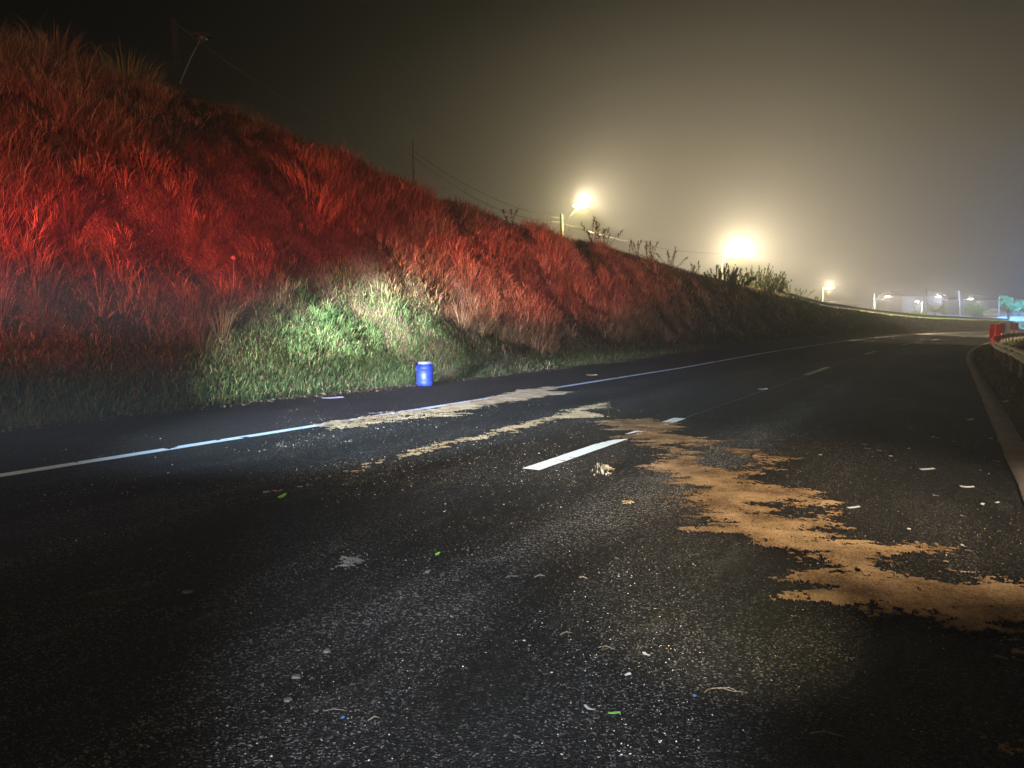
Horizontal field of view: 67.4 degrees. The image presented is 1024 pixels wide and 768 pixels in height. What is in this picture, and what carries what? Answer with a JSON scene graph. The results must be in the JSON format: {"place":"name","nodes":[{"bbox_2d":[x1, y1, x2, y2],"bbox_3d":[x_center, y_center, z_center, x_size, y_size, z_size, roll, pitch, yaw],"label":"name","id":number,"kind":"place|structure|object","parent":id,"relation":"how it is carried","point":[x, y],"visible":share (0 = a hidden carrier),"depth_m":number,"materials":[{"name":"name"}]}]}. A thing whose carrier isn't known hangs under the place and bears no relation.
{"place":"outdoors","nodes":[
{"label":"outdoors","id":0,"kind":"place"},
{"bbox_2d":[0,331,1023,767],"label":"road","id":1,"kind":"structure","parent":0,"point":[116,651],"depth_m":4.05,"materials":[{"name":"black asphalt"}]},
{"bbox_2d":[182,590,193,593],"bbox_3d":[-1.708,1.091,4.042,0.067,0.005,0.050,1,5,13],"label":"stone","id":2,"kind":"object","parent":1,"relation":"on","point":[187,591],"visible":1,"depth_m":4.03,"materials":[{"name":"brown stone"}]},
{"bbox_2d":[283,697,292,701],"bbox_3d":[-0.838,1.179,2.874,0.034,0.007,0.034,-2,5,-19],"label":"stone","id":3,"kind":"object","parent":1,"relation":"on","point":[287,699],"visible":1,"depth_m":2.87,"materials":[{"name":"grey stone"}]},
{"bbox_2d":[291,674,300,678],"bbox_3d":[-0.861,1.164,3.064,0.037,0.008,0.038,-1,4,-13],"label":"stone","id":4,"kind":"object","parent":1,"relation":"on","point":[295,676],"visible":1,"depth_m":3.05,"materials":[{"name":"grey stone"}]},
{"bbox_2d":[323,648,330,652],"bbox_3d":[-0.796,1.146,3.304,0.035,0.008,0.039,-1,4,-12],"label":"stone","id":5,"kind":"object","parent":1,"relation":"on","point":[327,650],"visible":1,"depth_m":3.29,"materials":[{"name":"grey stone"}]},
{"bbox_2d":[336,555,367,569],"bbox_3d":[-0.948,1.049,4.521,0.216,0.005,0.265,-1,4,-7],"label":"powder patch","id":6,"kind":"object","parent":1,"relation":"on","point":[356,559],"visible":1,"depth_m":4.55,"materials":[{"name":"grey"}]},
{"bbox_2d":[0,351,775,476],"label":"edge line","id":7,"kind":"object","parent":1,"relation":"on","point":[115,457],"visible":0.91,"depth_m":9.24,"materials":[{"name":"paint"}]},
{"bbox_2d":[314,405,495,428],"bbox_3d":[-1.565,0.478,11.934,1.568,0.011,3.872,2,5,30],"label":"sand streak","id":8,"kind":"object","parent":1,"relation":"on","point":[347,423],"visible":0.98,"depth_m":11.44,"materials":[{"name":"beige sand"}]},
{"bbox_2d":[257,402,610,498],"bbox_3d":[-0.056,0.623,9.998,1.133,0.016,8.635,2,5,30],"label":"sand streak","id":9,"kind":"object","parent":1,"relation":"on","point":[579,413],"visible":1,"depth_m":10.62,"materials":[{"name":"beige sand"}]},
{"bbox_2d":[592,462,614,475],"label":"crumpled paper litter","id":10,"kind":"object","parent":1,"relation":"on","point":[606,466],"visible":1,"depth_m":7.39,"materials":[{"name":"beige paper"}]},
{"bbox_2d":[524,418,685,469],"bbox_3d":[1.357,0.670,9.518,0.197,0.001,4.740,2,5,30],"label":"lane line","id":11,"kind":"object","parent":1,"relation":"on","point":[576,453],"visible":0.92,"depth_m":8.44,"materials":[{"name":"paint"}]},
{"bbox_2d":[275,385,1023,671],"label":"sawdust grains","id":12,"kind":"object","parent":1,"relation":"on","point":[700,506],"visible":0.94,"depth_m":6.85},
{"bbox_2d":[704,687,739,692],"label":"twig","id":13,"kind":"object","parent":1,"relation":"on","point":[723,688],"visible":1,"depth_m":2.94,"materials":[{"name":"brown wood"}]},
{"bbox_2d":[685,346,896,417],"bbox_3d":[14.921,-1.156,32.575,0.553,0.118,48.763,3,5,31],"label":"tar seam","id":14,"kind":"object","parent":1,"relation":"on","point":[766,389],"visible":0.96,"depth_m":15.84,"materials":[{"name":"grey"}]},
{"bbox_2d":[591,418,1023,659],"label":"sawdust spill","id":15,"kind":"object","parent":1,"relation":"on","point":[1004,600],"visible":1,"depth_m":4.80,"materials":[{"name":"brown wood"}]},
{"bbox_2d":[804,367,830,374],"bbox_3d":[9.404,-0.411,23.571,0.194,0.008,4.600,2,5,30],"label":"lane line","id":16,"kind":"object","parent":1,"relation":"on","point":[816,371],"visible":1,"depth_m":23.43,"materials":[{"name":"grey paint"}]},
{"bbox_2d":[966,338,1023,500],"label":"kerb","id":17,"kind":"structure","parent":1,"relation":"on","point":[1010,440],"depth_m":10.31,"materials":[{"name":"concrete"}]},
{"bbox_2d":[0,14,1023,440],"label":"ground","id":18,"kind":"structure","parent":0,"point":[306,253],"depth_m":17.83,"materials":[{"name":"brown plant"}]},
{"bbox_2d":[0,20,113,71],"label":"grass tussock","id":19,"kind":"object","parent":18,"relation":"on","point":[70,55],"depth_m":18.00,"materials":[{"name":"brown plant"}]},
{"bbox_2d":[49,171,89,240],"bbox_3d":[-8.267,-3.379,14.406,0.811,1.580,1.050,0,4,0],"label":"grass clump","id":20,"kind":"object","parent":18,"relation":"on","point":[64,199],"visible":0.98,"depth_m":14.51,"materials":[{"name":"brown plant"}]},
{"bbox_2d":[80,40,184,90],"bbox_3d":[-9.991,-8.280,20.302,3.083,1.544,2.906,-1,4,-7],"label":"grass tussock","id":21,"kind":"object","parent":18,"relation":"on","point":[129,63],"depth_m":19.93,"materials":[{"name":"brown plant"}]},
{"bbox_2d":[143,176,229,283],"bbox_3d":[-7.156,-3.452,17.089,1.875,2.611,1.822,-1,5,-14],"label":"grass clump","id":22,"kind":"object","parent":18,"relation":"on","point":[193,237],"visible":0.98,"depth_m":17.05,"materials":[{"name":"brown plant"}]},
{"bbox_2d":[231,256,235,289],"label":"wildflower","id":23,"kind":"object","parent":18,"relation":"on","point":[233,270],"visible":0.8,"depth_m":17.06,"materials":[{"name":"brown"}]},
{"bbox_2d":[214,232,302,311],"bbox_3d":[-5.777,-2.637,17.516,2.148,2.180,2.207,2,5,30],"label":"grass clump","id":24,"kind":"object","parent":18,"relation":"on","point":[265,279],"visible":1,"depth_m":17.59,"materials":[{"name":"brown plant"}]},
{"bbox_2d":[262,153,354,227],"bbox_3d":[-5.653,-5.481,21.525,2.670,2.324,2.397,2,5,30],"label":"grass clump","id":25,"kind":"object","parent":18,"relation":"on","point":[305,185],"visible":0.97,"depth_m":21.48,"materials":[{"name":"brown plant"}]},
{"bbox_2d":[326,257,375,320],"bbox_3d":[-4.284,-2.548,20.435,1.508,1.934,1.339,1,4,9],"label":"grass tussock","id":26,"kind":"object","parent":18,"relation":"on","point":[349,290],"depth_m":20.49,"materials":[{"name":"beige plant"}]},
{"bbox_2d":[362,263,408,317],"bbox_3d":[-3.558,-2.604,21.235,1.729,1.700,1.807,2,5,30],"label":"grass tussock","id":27,"kind":"object","parent":18,"relation":"on","point":[383,294],"depth_m":21.10,"materials":[{"name":"beige plant"}]},
{"bbox_2d":[412,138,413,183],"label":"utility pole","id":28,"kind":"object","parent":18,"relation":"on","point":[412,158],"visible":0.66,"depth_m":47.99,"materials":[{"name":"wood"}]},
{"bbox_2d":[424,264,461,313],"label":"grass tussock","id":29,"kind":"object","parent":18,"relation":"on","point":[445,296],"depth_m":24.71,"materials":[{"name":"plant"}]},
{"bbox_2d":[0,231,899,428],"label":"green grass","id":30,"kind":"structure","parent":18,"relation":"on","point":[259,395],"depth_m":15.26,"materials":[{"name":"green plant"}]},
{"bbox_2d":[474,220,526,272],"bbox_3d":[-0.508,-5.292,28.864,2.125,2.448,1.764,2,5,30],"label":"grass clump","id":31,"kind":"object","parent":18,"relation":"on","point":[504,239],"visible":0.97,"depth_m":28.76,"materials":[{"name":"brown plant"}]},
{"bbox_2d":[501,209,517,222],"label":"tall weed","id":32,"kind":"object","parent":18,"relation":"on","point":[511,212],"visible":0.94,"depth_m":33.25,"materials":[{"name":"green"}]},
{"bbox_2d":[506,251,546,287],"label":"grass clump","id":33,"kind":"object","parent":18,"relation":"on","point":[530,278],"visible":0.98,"depth_m":29.36,"materials":[{"name":"brown plant"}]},
{"bbox_2d":[560,214,563,235],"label":"utility pole","id":34,"kind":"object","parent":18,"relation":"on","point":[561,222],"visible":0.41,"depth_m":61.91,"materials":[{"name":"wood"}]},
{"bbox_2d":[410,154,549,221],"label":"power line","id":35,"kind":"object","parent":34,"relation":"attached to","point":[472,196],"visible":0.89,"depth_m":52.83,"materials":[{"name":"grey metal"}]},
{"bbox_2d":[409,148,557,217],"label":"power line","id":36,"kind":"object","parent":34,"relation":"attached to","point":[479,191],"visible":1,"depth_m":53.37,"materials":[{"name":"grey metal"}]},
{"bbox_2d":[566,204,588,220],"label":"street lamp","id":37,"kind":"object","parent":34,"relation":"attached to","point":[577,206],"visible":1,"depth_m":61.72,"materials":[{"name":"grey metal"}]},
{"bbox_2d":[565,224,721,253],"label":"power line","id":38,"kind":"object","parent":34,"relation":"attached to","point":[641,244],"visible":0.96,"depth_m":71.60,"materials":[{"name":"grey metal"}]},
{"bbox_2d":[579,215,606,243],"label":"tall weed","id":39,"kind":"object","parent":18,"relation":"on","point":[597,226],"visible":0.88,"depth_m":40.36,"materials":[{"name":"green"}]},
{"bbox_2d":[598,265,618,295],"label":"grass clump","id":40,"kind":"object","parent":18,"relation":"on","point":[603,280],"visible":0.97,"depth_m":35.47,"materials":[{"name":"brown plant"}]},
{"bbox_2d":[596,228,622,245],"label":"tall weed","id":41,"kind":"object","parent":18,"relation":"on","point":[608,236],"visible":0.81,"depth_m":41.54,"materials":[{"name":"green"}]},
{"bbox_2d":[628,239,642,256],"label":"tall weed","id":42,"kind":"object","parent":18,"relation":"on","point":[630,241],"visible":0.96,"depth_m":44.34,"materials":[{"name":"green"}]},
{"bbox_2d":[644,240,657,259],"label":"tall weed","id":43,"kind":"object","parent":18,"relation":"on","point":[650,251],"visible":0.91,"depth_m":45.86,"materials":[{"name":"green"}]},
{"bbox_2d":[655,247,687,267],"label":"tall weed","id":44,"kind":"object","parent":18,"relation":"on","point":[673,257],"visible":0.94,"depth_m":48.68,"materials":[{"name":"green plant"}]},
{"bbox_2d":[689,261,698,272],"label":"tall weed","id":45,"kind":"object","parent":18,"relation":"on","point":[697,270],"visible":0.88,"depth_m":51.56,"materials":[{"name":"green"}]},
{"bbox_2d":[702,263,756,286],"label":"bush","id":46,"kind":"object","parent":18,"relation":"on","point":[732,279],"visible":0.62,"depth_m":55.43,"materials":[{"name":"green plant"}]},
{"bbox_2d":[721,254,745,272],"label":"street lamp","id":47,"kind":"object","parent":18,"relation":"on","point":[735,255],"visible":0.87,"depth_m":85.88,"materials":[{"name":"metal"}]},
{"bbox_2d":[736,263,791,293],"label":"bush","id":48,"kind":"object","parent":18,"relation":"on","point":[765,286],"visible":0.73,"depth_m":60.88,"materials":[{"name":"green plant"}]},
{"bbox_2d":[784,284,790,296],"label":"tall weed","id":49,"kind":"object","parent":18,"relation":"on","point":[787,290],"visible":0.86,"depth_m":67.22,"materials":[{"name":"green plant"}]},
{"bbox_2d":[794,288,814,300],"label":"tall weed","id":50,"kind":"object","parent":18,"relation":"on","point":[796,290],"visible":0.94,"depth_m":69.70,"materials":[{"name":"yellow"}]},
{"bbox_2d":[781,291,1011,320],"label":"crash barrier","id":51,"kind":"object","parent":18,"relation":"on","point":[864,309],"visible":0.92,"depth_m":92.68,"materials":[{"name":"metal"}]},
{"bbox_2d":[775,290,1021,324],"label":"roadside grass","id":52,"kind":"structure","parent":18,"relation":"on","point":[972,320],"depth_m":109.35,"materials":[{"name":"plant"}]},
{"bbox_2d":[872,291,947,315],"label":"warehouse","id":53,"kind":"structure","parent":18,"relation":"on","point":[901,301],"depth_m":227.92,"materials":[{"name":"grey"}]},
{"bbox_2d":[905,311,929,316],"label":"bush","id":54,"kind":"object","parent":18,"relation":"on","point":[914,312],"visible":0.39,"depth_m":171.60,"materials":[{"name":"green plant"}]},
{"bbox_2d":[921,303,948,314],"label":"palm plant","id":55,"kind":"object","parent":18,"relation":"on","point":[932,310],"visible":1,"depth_m":164.85,"materials":[{"name":"green plant"}]},
{"bbox_2d":[936,306,954,315],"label":"palm plant","id":56,"kind":"object","parent":18,"relation":"on","point":[945,311],"visible":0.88,"depth_m":167.83,"materials":[{"name":"green plant"}]},
{"bbox_2d":[955,291,960,314],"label":"utility pole","id":57,"kind":"object","parent":18,"relation":"on","point":[959,302],"visible":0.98,"depth_m":184.91,"materials":[{"name":"metal"}]},
{"bbox_2d":[941,298,1003,314],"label":"warehouse","id":58,"kind":"structure","parent":18,"relation":"on","point":[987,302],"depth_m":225.68,"materials":[{"name":"grey metal"}]},
{"bbox_2d":[961,300,994,316],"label":"tree","id":59,"kind":"object","parent":18,"relation":"on","point":[975,312],"visible":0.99,"depth_m":177.50,"materials":[{"name":"green plant"}]},
{"bbox_2d":[936,315,1023,320],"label":"block wall","id":60,"kind":"structure","parent":18,"relation":"on","point":[1017,317],"depth_m":179.90,"materials":[{"name":"concrete"}]},
{"bbox_2d":[989,324,994,344],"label":"marker board","id":61,"kind":"object","parent":18,"relation":"on","point":[992,330],"visible":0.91,"depth_m":49.94,"materials":[{"name":"red"}]},
{"bbox_2d":[971,338,1023,425],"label":"verge grass","id":62,"kind":"structure","parent":18,"relation":"on","point":[986,353],"depth_m":26.43,"materials":[{"name":"plant"}]},
{"bbox_2d":[995,324,1000,336],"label":"marker board","id":63,"kind":"object","parent":18,"relation":"on","point":[998,329],"visible":0.67,"depth_m":51.94,"materials":[{"name":"red"}]},
{"bbox_2d":[998,297,999,314],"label":"utility pole","id":64,"kind":"object","parent":18,"relation":"on","point":[998,306],"visible":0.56,"depth_m":190.01,"materials":[{"name":"metal"}]},
{"bbox_2d":[981,308,1023,314],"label":"house","id":65,"kind":"structure","parent":18,"relation":"on","point":[1004,312],"depth_m":202.24,"materials":[{"name":"concrete"}]},
{"bbox_2d":[1001,323,1004,341],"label":"marker board","id":66,"kind":"object","parent":18,"relation":"on","point":[1002,328],"visible":0.74,"depth_m":56.96,"materials":[{"name":"red"}]},
{"bbox_2d":[990,332,1023,376],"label":"crash barrier","id":67,"kind":"object","parent":18,"relation":"on","point":[1015,353],"visible":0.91,"depth_m":26.21,"materials":[{"name":"metal"}]},
{"bbox_2d":[999,295,1023,318],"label":"tree","id":68,"kind":"object","parent":18,"relation":"on","point":[1012,307],"visible":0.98,"depth_m":171.42,"materials":[{"name":"green plant"}]},
{"bbox_2d":[1010,323,1013,332],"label":"marker board","id":69,"kind":"object","parent":18,"relation":"on","point":[1011,326],"visible":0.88,"depth_m":71.96,"materials":[{"name":"red"}]},
{"bbox_2d":[1014,323,1018,338],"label":"marker board","id":70,"kind":"object","parent":18,"relation":"on","point":[1016,326],"visible":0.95,"depth_m":73.97,"materials":[{"name":"red"}]},
{"bbox_3d":[-11.804,-10.970,27.024,0.496,3.716,0.327,2,5,30],"label":"utility pole","id":71,"kind":"object","parent":18,"relation":"on","visible":0},
{"bbox_2d":[179,32,211,83],"bbox_3d":[-11.140,-11.441,27.037,1.141,1.790,0.330,0,4,-4],"label":"street lamp","id":72,"kind":"object","parent":71,"relation":"attached to","point":[201,36],"visible":1,"depth_m":26.94,"materials":[{"name":"grey metal"}]},
{"bbox_2d":[177,24,406,137],"bbox_3d":[-9.020,-13.732,37.528,0.028,1.833,21.911,1,5,15],"label":"power line","id":73,"kind":"object","parent":71,"relation":"attached to","point":[282,97],"visible":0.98,"depth_m":33.39,"materials":[{"name":"grey"}]},
{"bbox_2d":[0,329,1023,473],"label":"road shoulder","id":74,"kind":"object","parent":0,"point":[22,449],"visible":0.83,"depth_m":12.34},
{"bbox_2d":[321,396,343,398],"bbox_3d":[-3.428,0.259,14.666,0.420,0.027,0.137,-2,5,-29],"label":"paper scrap","id":75,"kind":"object","parent":74,"relation":"on","point":[331,397],"visible":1,"depth_m":14.66,"materials":[{"name":"grey paper"}]},
{"bbox_2d":[281,385,390,399],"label":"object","id":76,"kind":"object","parent":74,"relation":"on","point":[340,392],"visible":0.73,"depth_m":15.82,"materials":[{"name":"beige plant"}]},
{"bbox_2d":[1,347,723,432],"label":"soil clods","id":77,"kind":"object","parent":74,"relation":"on","point":[74,420],"visible":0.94,"depth_m":14.57,"materials":[{"name":"brown soil"}]},
{"bbox_2d":[415,361,433,385],"bbox_3d":[-2.021,-0.243,17.808,0.403,0.562,0.403,-4,6,-42],"label":"plastic drum","id":78,"kind":"object","parent":74,"relation":"on","point":[424,373],"visible":1,"depth_m":17.65,"materials":[{"name":"blue plastic"}]},
{"bbox_2d":[423,386,567,411],"bbox_3d":[-0.081,0.252,14.820,1.452,0.019,5.772,2,5,30],"label":"sand streak","id":79,"kind":"object","parent":74,"relation":"on","point":[524,394],"visible":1,"depth_m":14.49,"materials":[{"name":"beige sand"}]},
{"bbox_2d":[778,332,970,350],"bbox_3d":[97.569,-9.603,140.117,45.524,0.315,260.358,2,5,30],"label":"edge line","id":80,"kind":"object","parent":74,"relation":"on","point":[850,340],"visible":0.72,"depth_m":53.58,"materials":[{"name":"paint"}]},
{"bbox_2d":[0,0,1023,312],"label":"sky","id":81,"kind":"structure","parent":0,"point":[859,149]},
{"bbox_2d":[980,736,1023,755],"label":"sawdust spill","id":82,"kind":"object","parent":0,"point":[1002,746],"visible":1,"depth_m":2.53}
]}

